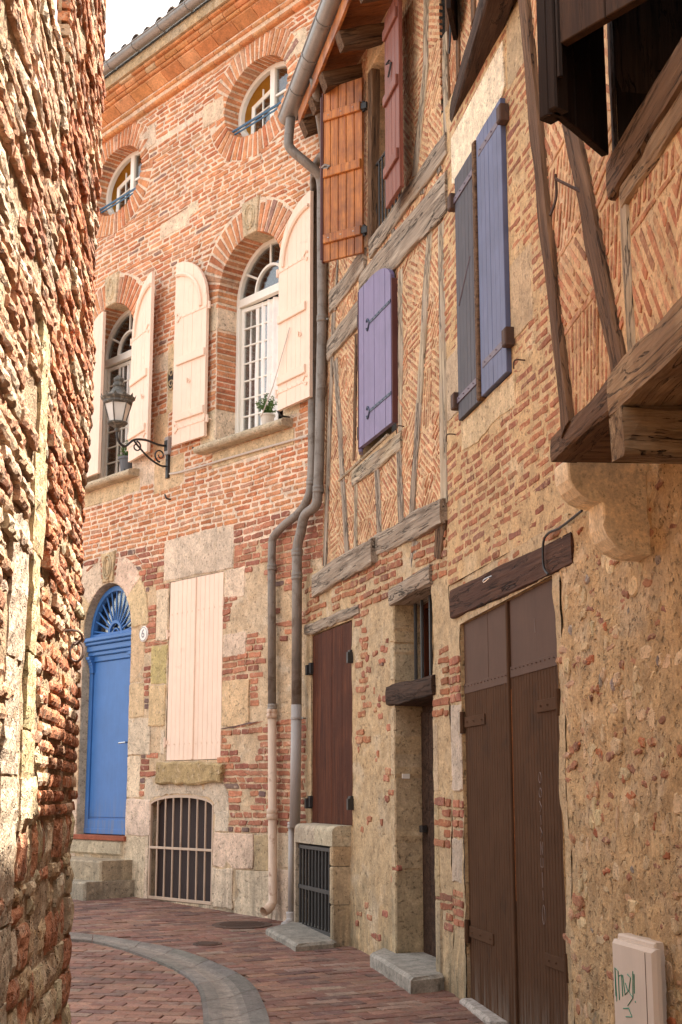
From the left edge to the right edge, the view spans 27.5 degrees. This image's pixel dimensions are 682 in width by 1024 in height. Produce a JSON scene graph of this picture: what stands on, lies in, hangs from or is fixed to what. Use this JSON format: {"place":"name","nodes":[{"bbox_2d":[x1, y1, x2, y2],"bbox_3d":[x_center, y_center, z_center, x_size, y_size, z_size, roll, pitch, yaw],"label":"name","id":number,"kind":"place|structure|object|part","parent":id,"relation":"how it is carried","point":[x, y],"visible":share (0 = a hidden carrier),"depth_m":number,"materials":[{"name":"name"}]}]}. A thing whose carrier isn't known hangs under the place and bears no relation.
{"place":"outdoors","nodes":[
{"label":"outdoors","id":0,"kind":"place"},
{"bbox_2d":[54,0,179,58],"label":"sky","id":1,"kind":"structure","parent":0,"point":[125,19],"materials":[{"name":"white"}]},
{"bbox_2d":[67,897,484,1023],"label":"road","id":2,"kind":"structure","parent":0,"point":[336,985],"depth_m":9.69,"materials":[{"name":"brick"}]},
{"bbox_2d":[70,839,134,900],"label":"stone steps","id":3,"kind":"structure","parent":2,"relation":"on","point":[95,878],"depth_m":14.61,"materials":[{"name":"stone"}]},
{"bbox_2d":[192,941,221,945],"bbox_3d":[-1.080,3.496,11.250,0.240,0.041,0.200,0,-11,0],"label":"manhole cover","id":4,"kind":"object","parent":2,"relation":"on","point":[207,943],"visible":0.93,"depth_m":11.21,"materials":[{"name":"metal"}]},
{"bbox_2d":[212,921,271,928],"bbox_3d":[-0.880,3.682,12.396,0.540,0.050,0.480,0,-11,0],"label":"manhole cover","id":5,"kind":"object","parent":2,"relation":"on","point":[241,924],"visible":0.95,"depth_m":12.34,"materials":[{"name":"metal"}]},
{"bbox_2d":[266,921,336,951],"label":"stone slab","id":6,"kind":"structure","parent":2,"relation":"on","point":[295,936],"depth_m":11.31,"materials":[{"name":"grey stone"}]},
{"bbox_2d":[370,948,443,993],"bbox_3d":[0.527,3.240,9.837,0.481,0.207,1.470,3,-12,-12],"label":"doorstep","id":7,"kind":"object","parent":2,"relation":"on","point":[414,973],"visible":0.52,"depth_m":9.53,"materials":[{"name":"grey stone"}]},
{"bbox_2d":[459,998,510,1023],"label":"threshold stone","id":8,"kind":"object","parent":2,"relation":"on","point":[485,1015],"visible":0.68,"depth_m":8.32,"materials":[{"name":"grey stone"}]},
{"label":"ground","id":9,"kind":"structure","parent":0,"visible":0},
{"bbox_2d":[0,0,68,1023],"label":"brick house","id":10,"kind":"structure","parent":9,"relation":"on","point":[34,125],"depth_m":4.78,"materials":[{"name":"brown brick"}]},
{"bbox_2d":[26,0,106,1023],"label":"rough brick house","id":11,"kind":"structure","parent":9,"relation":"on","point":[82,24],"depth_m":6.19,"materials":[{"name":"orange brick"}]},
{"bbox_2d":[64,629,84,662],"bbox_3d":[-1.186,0.591,6.134,0.116,0.148,0.047,3,-12,-16],"label":"iron ring","id":12,"kind":"object","parent":11,"relation":"attached to","point":[74,643],"visible":0.94,"depth_m":6.14,"materials":[{"name":"metal"}]},
{"bbox_2d":[69,932,269,1023],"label":"kerb","id":13,"kind":"structure","parent":9,"relation":"on","point":[224,988],"depth_m":9.50,"materials":[{"name":"grey stone"}]},
{"bbox_2d":[70,0,396,920],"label":"brick townhouse","id":14,"kind":"structure","parent":9,"relation":"on","point":[204,300],"depth_m":14.82,"materials":[{"name":"brick"}]},
{"bbox_2d":[84,586,130,834],"bbox_3d":[-2.587,2.200,15.638,0.155,2.765,1.075,9,-15,-39],"label":"door","id":15,"kind":"structure","parent":14,"relation":"in","point":[108,646],"depth_m":15.70,"materials":[{"name":"blue paint"}]},
{"bbox_2d":[85,310,138,492],"bbox_3d":[-2.674,-1.367,16.494,0.495,2.235,1.520,9,-15,-39],"label":"window","id":16,"kind":"structure","parent":14,"relation":"in","point":[118,349],"depth_m":16.81,"materials":[{"name":"white paint"}]},
{"bbox_2d":[99,151,141,214],"bbox_3d":[-2.497,-3.987,17.122,0.504,0.824,1.130,9,-15,-39],"label":"window","id":17,"kind":"structure","parent":14,"relation":"in","point":[124,180],"depth_m":17.27,"materials":[{"name":"white paint"}]},
{"bbox_2d":[117,440,131,470],"bbox_3d":[-2.441,-0.642,16.053,0.247,0.410,0.262,3,-12,-17],"label":"potted plant","id":18,"kind":"object","parent":14,"relation":"on","point":[125,464],"visible":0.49,"depth_m":15.96,"materials":[{"name":"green plant"}]},
{"bbox_2d":[100,375,171,478],"bbox_3d":[-2.214,-0.924,15.005,0.379,1.038,0.855,-11,-16,44],"label":"street lantern","id":19,"kind":"object","parent":14,"relation":"attached to","point":[118,400],"visible":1,"depth_m":14.82,"materials":[{"name":"metal"},{"name":"black iron"},{"name":"glass"}]},
{"bbox_2d":[139,626,148,641],"bbox_3d":[-2.142,1.325,15.122,0.024,0.176,0.176,9,-15,-39],"label":"house number","id":20,"kind":"object","parent":14,"relation":"attached to","point":[143,634],"visible":1,"depth_m":15.10,"materials":[{"name":"ceramic"}]},
{"bbox_2d":[193,238,292,454],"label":"window","id":21,"kind":"structure","parent":14,"relation":"in","point":[256,325],"depth_m":14.68,"materials":[{"name":"white paint"}]},
{"bbox_2d":[232,61,287,136],"bbox_3d":[-0.680,-4.377,14.987,0.504,0.824,1.130,9,-15,-39],"label":"window","id":22,"kind":"structure","parent":14,"relation":"in","point":[264,96],"depth_m":15.09,"materials":[{"name":"white paint"}]},
{"bbox_2d":[255,393,277,423],"bbox_3d":[-0.740,-1.021,13.996,0.244,0.338,0.286,0,-11,0],"label":"potted plant","id":23,"kind":"object","parent":14,"relation":"on","point":[268,415],"visible":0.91,"depth_m":13.94,"materials":[{"name":"green plant"}]},
{"bbox_2d":[260,77,320,916],"bbox_3d":[-0.345,-0.141,12.783,0.380,7.523,1.658,4,-12,-17],"label":"drainpipe","id":24,"kind":"object","parent":14,"relation":"attached to","point":[268,908],"visible":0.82,"depth_m":13.11,"materials":[{"name":"grey metal"}]},
{"bbox_2d":[277,0,506,993],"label":"half timbered house","id":25,"kind":"structure","parent":9,"relation":"on","point":[377,769],"depth_m":11.02,"materials":[{"name":"brick"}]},
{"bbox_2d":[281,116,328,924],"bbox_3d":[-0.407,-0.081,12.906,0.382,7.661,0.541,9,-15,-39],"label":"drainpipe","id":26,"kind":"object","parent":25,"relation":"attached to","point":[313,169],"visible":0.88,"depth_m":12.93,"materials":[{"name":"grey metal"}]},
{"bbox_2d":[294,823,351,946],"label":"cellar light block","id":27,"kind":"structure","parent":25,"relation":"attached to","point":[322,876],"depth_m":11.56,"materials":[{"name":"stone"}]},
{"bbox_2d":[414,595,432,679],"bbox_3d":[0.722,0.921,10.257,0.152,0.640,0.810,4,-12,-17],"label":"over door window","id":28,"kind":"structure","parent":25,"relation":"in","point":[426,647],"depth_m":10.49,"materials":[{"name":"brown wood"}]},
{"bbox_2d":[419,705,435,956],"bbox_3d":[0.727,2.348,9.975,0.100,1.950,0.840,4,-12,-17],"label":"door","id":29,"kind":"structure","parent":25,"relation":"in","point":[427,827],"depth_m":10.24,"materials":[{"name":"brown wood"}]},
{"bbox_2d":[441,0,681,1023],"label":"garage house","id":30,"kind":"structure","parent":9,"relation":"on","point":[562,234],"depth_m":6.84,"materials":[{"name":"stone"}]},
{"bbox_2d":[460,603,514,1023],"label":"garage door","id":31,"kind":"structure","parent":30,"relation":"in","point":[488,930],"depth_m":8.53,"materials":[{"name":"brown paint"}]},
{"bbox_2d":[505,577,568,1023],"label":"garage door","id":32,"kind":"structure","parent":30,"relation":"in","point":[540,962],"depth_m":7.65,"materials":[{"name":"brown paint"}]},
{"bbox_2d":[612,933,666,1023],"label":"meter cabinet","id":33,"kind":"object","parent":30,"relation":"attached to","point":[640,989],"visible":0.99,"depth_m":5.91,"materials":[{"name":"plastic"}]},
{"bbox_3d":[1.265,2.309,5.907,0.035,0.915,0.470,2,-12,-10],"label":"door","id":34,"kind":"part","parent":33,"relation":"part of","materials":[{"name":"plastic"}]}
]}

